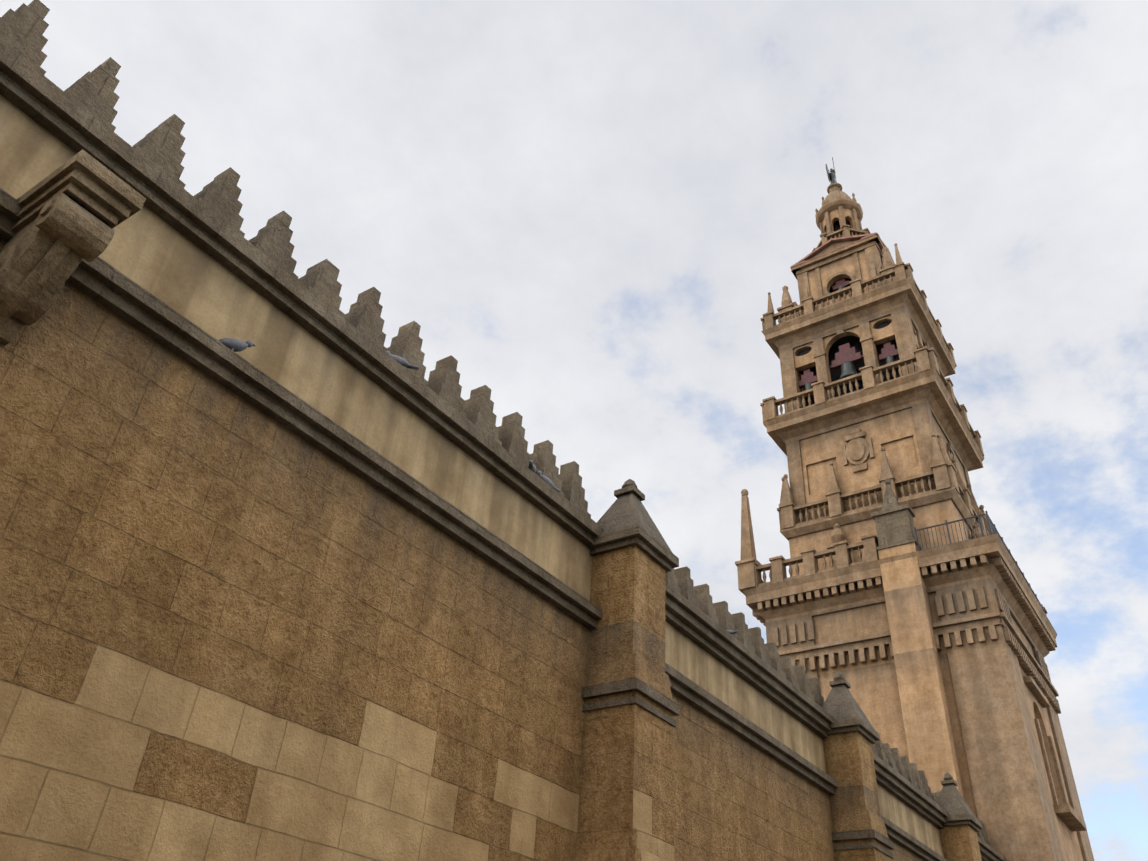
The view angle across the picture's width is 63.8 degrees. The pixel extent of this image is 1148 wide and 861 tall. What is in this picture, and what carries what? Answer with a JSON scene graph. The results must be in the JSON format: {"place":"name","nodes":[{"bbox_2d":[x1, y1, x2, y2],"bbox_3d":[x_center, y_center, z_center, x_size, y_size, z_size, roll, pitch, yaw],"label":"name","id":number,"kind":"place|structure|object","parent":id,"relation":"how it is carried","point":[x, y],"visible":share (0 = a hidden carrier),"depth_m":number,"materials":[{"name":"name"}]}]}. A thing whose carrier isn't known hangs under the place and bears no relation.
{"place":"outdoors","nodes":[
{"label":"outdoors","id":0,"kind":"place"},
{"bbox_2d":[0,94,591,600],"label":"frieze","id":1,"kind":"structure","parent":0,"point":[162,260],"depth_m":11.04,"materials":[{"name":"beige stone"}]},
{"bbox_2d":[0,0,603,629],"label":"wall battlements","id":2,"kind":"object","parent":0,"point":[80,114],"depth_m":10.89,"materials":[{"name":"stone"}]},
{"bbox_2d":[218,338,738,634],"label":"pigeons","id":3,"kind":"object","parent":2,"relation":"on","point":[235,345],"visible":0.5,"depth_m":12.35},
{"bbox_2d":[0,0,1147,860],"label":"sky","id":4,"kind":"structure","parent":0,"point":[594,208],"materials":[{"name":"white"}]},
{"bbox_2d":[665,621,825,772],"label":"frieze","id":5,"kind":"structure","parent":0,"point":[687,657],"depth_m":18.72,"materials":[{"name":"beige stone"}]},
{"bbox_2d":[665,566,837,794],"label":"wall battlements","id":6,"kind":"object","parent":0,"point":[697,616],"depth_m":19.02,"materials":[{"name":"grey stone"}]},
{"bbox_2d":[871,478,921,551],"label":"stone pedestal","id":7,"kind":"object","parent":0,"point":[894,521],"depth_m":40.86,"materials":[{"name":"grey stone"}]},
{"bbox_2d":[872,740,947,860],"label":"wall battlements","id":8,"kind":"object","parent":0,"point":[902,779],"depth_m":25.82,"materials":[{"name":"grey stone"}]},
{"bbox_2d":[877,783,943,856],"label":"frieze","id":9,"kind":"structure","parent":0,"point":[905,817],"depth_m":25.67,"materials":[{"name":"beige stone"}]},
{"bbox_2d":[878,542,964,799],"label":"tower pier","id":10,"kind":"structure","parent":0,"point":[932,751],"depth_m":36.88,"materials":[{"name":"beige stone"}]},
{"bbox_2d":[812,592,1083,860],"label":"tower wall","id":11,"kind":"structure","parent":0,"point":[874,690],"depth_m":38.37,"materials":[{"name":"stone"}]},
{"bbox_2d":[931,791,1005,860],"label":"wall battlements","id":12,"kind":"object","parent":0,"point":[988,852],"depth_m":31.15,"materials":[{"name":"stone"}]},
{"label":"ground","id":13,"kind":"structure","parent":0,"visible":0},
{"bbox_2d":[0,238,589,860],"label":"ashlar wall","id":14,"kind":"structure","parent":13,"relation":"on","point":[234,626],"depth_m":9.20,"materials":[{"name":"brown stone"}]},
{"bbox_2d":[0,149,145,344],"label":"stone corbel","id":15,"kind":"object","parent":14,"relation":"attached to","point":[78,207],"visible":1,"depth_m":7.93,"materials":[{"name":"brown stone"}]},
{"bbox_2d":[574,545,673,860],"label":"wall buttress","id":16,"kind":"structure","parent":13,"relation":"on","point":[626,802],"depth_m":13.49,"materials":[{"name":"brown stone"}]},
{"bbox_2d":[581,479,679,726],"bbox_3d":[0.843,3.604,14.569,1.290,6.760,1.430,-19,-41,29],"label":"pillar cap","id":17,"kind":"object","parent":16,"relation":"on","point":[625,520],"visible":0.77,"depth_m":15.19,"materials":[{"name":"grey stone"}]},
{"bbox_2d":[671,692,834,860],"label":"ashlar wall","id":18,"kind":"structure","parent":13,"relation":"on","point":[737,797],"depth_m":17.26,"materials":[{"name":"brown stone"}]},
{"bbox_2d":[823,731,891,860],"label":"wall buttress","id":19,"kind":"structure","parent":13,"relation":"on","point":[850,769],"depth_m":21.01,"materials":[{"name":"brown stone"}]},
{"bbox_2d":[822,671,894,858],"bbox_3d":[6.461,8.727,21.142,1.290,6.660,1.430,-19,-41,29],"label":"pillar cap","id":20,"kind":"object","parent":19,"relation":"on","point":[841,706],"visible":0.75,"depth_m":21.78,"materials":[{"name":"stone"}]},
{"bbox_2d":[888,837,924,860],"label":"ashlar wall","id":21,"kind":"structure","parent":13,"relation":"on","point":[900,853],"depth_m":24.27,"materials":[{"name":"brown stone"}]},
{"bbox_2d":[742,534,1093,860],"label":"tower base","id":22,"kind":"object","parent":13,"relation":"on","point":[979,586],"depth_m":37.81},
{"bbox_2d":[789,499,970,575],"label":"tower wall","id":23,"kind":"structure","parent":22,"relation":"on","point":[937,513],"depth_m":42.70,"materials":[{"name":"stone"}]},
{"bbox_2d":[777,433,990,566],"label":"balustrade","id":24,"kind":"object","parent":22,"relation":"on","point":[946,475],"depth_m":43.94,"materials":[{"name":"beige stone"}]},
{"bbox_2d":[760,346,984,522],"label":"tower tier","id":25,"kind":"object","parent":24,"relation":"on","point":[925,392],"depth_m":47.02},
{"bbox_2d":[793,315,923,405],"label":"belfry wall","id":26,"kind":"structure","parent":25,"relation":"on","point":[880,336],"depth_m":50.44,"materials":[{"name":"stone"}]},
{"bbox_2d":[760,243,956,412],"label":"belfry","id":27,"kind":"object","parent":25,"relation":"on","point":[901,300],"depth_m":50.84,"materials":[{"name":"beige stone"}]},
{"bbox_2d":[777,235,895,322],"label":"tower upper tier","id":28,"kind":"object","parent":27,"relation":"on","point":[879,259],"depth_m":54.76,"materials":[{"name":"beige stone"}]},
{"bbox_2d":[829,278,851,292],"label":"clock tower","id":29,"kind":"structure","parent":28,"relation":"on","point":[834,284],"depth_m":55.83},
{"bbox_2d":[822,208,859,237],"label":"lantern wall","id":30,"kind":"structure","parent":28,"relation":"on","point":[835,216],"depth_m":59.30,"materials":[{"name":"beige stone"}]},
{"bbox_2d":[812,183,869,251],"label":"cupola","id":31,"kind":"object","parent":28,"relation":"on","point":[838,198],"depth_m":59.39,"materials":[{"name":"beige stone"}]},
{"bbox_2d":[825,157,836,183],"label":"archangel statue","id":32,"kind":"object","parent":31,"relation":"on","point":[831,175],"visible":0.83,"depth_m":62.59,"materials":[{"name":"grey metal"}]},
{"bbox_2d":[832,279,849,290],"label":"clock bell yokes","id":33,"kind":"object","parent":28,"relation":"attached to","point":[842,282],"visible":0.23,"depth_m":54.59,"materials":[{"name":"red wood"}]},
{"bbox_2d":[790,232,894,268],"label":"pediment roof","id":34,"kind":"structure","parent":28,"relation":"on","point":[825,245],"depth_m":56.01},
{"bbox_2d":[808,250,871,308],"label":"tower wall","id":35,"kind":"structure","parent":27,"relation":"on","point":[835,267],"depth_m":54.89,"materials":[{"name":"stone"}]},
{"bbox_2d":[798,342,898,404],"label":"bell yokes","id":36,"kind":"object","parent":27,"relation":"attached to","point":[846,352],"visible":0.23,"depth_m":50.11,"materials":[{"name":"red wood"}]},
{"bbox_2d":[804,356,898,406],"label":"bells","id":37,"kind":"object","parent":36,"relation":"hanging from","point":[847,368],"visible":0.21,"depth_m":49.35,"materials":[{"name":"grey metal"}]},
{"bbox_2d":[797,322,902,396],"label":"belfry openings","id":38,"kind":"object","parent":27,"relation":"on","point":[853,341],"visible":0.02,"depth_m":51.21,"materials":[{"name":"black"}]},
{"bbox_2d":[800,408,967,520],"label":"tower wall","id":39,"kind":"structure","parent":24,"relation":"on","point":[895,435],"depth_m":45.81,"materials":[{"name":"stone"}]},
{"bbox_2d":[735,489,1047,615],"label":"balustrade","id":40,"kind":"object","parent":22,"relation":"on","point":[750,567],"visible":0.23,"depth_m":42.79,"materials":[{"name":"beige stone"}]},
{"bbox_2d":[914,511,1045,613],"bbox_3d":[19.151,7.098,42.791,3.040,1.270,10.989,-19,-41,29],"label":"metal railing","id":41,"kind":"object","parent":22,"relation":"on","point":[992,528],"visible":0.52,"depth_m":39.39,"materials":[{"name":"grey metal"}]},
{"bbox_2d":[939,825,981,860],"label":"buttress","id":42,"kind":"structure","parent":13,"relation":"on","point":[959,842],"depth_m":27.48,"materials":[{"name":"brown stone"}]},
{"bbox_2d":[936,772,982,831],"bbox_3d":[11.604,13.420,27.156,1.290,6.560,1.430,-19,-41,29],"label":"pillar cap","id":43,"kind":"object","parent":42,"relation":"on","point":[951,801],"visible":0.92,"depth_m":28.08,"materials":[{"name":"grey stone"}]}
]}

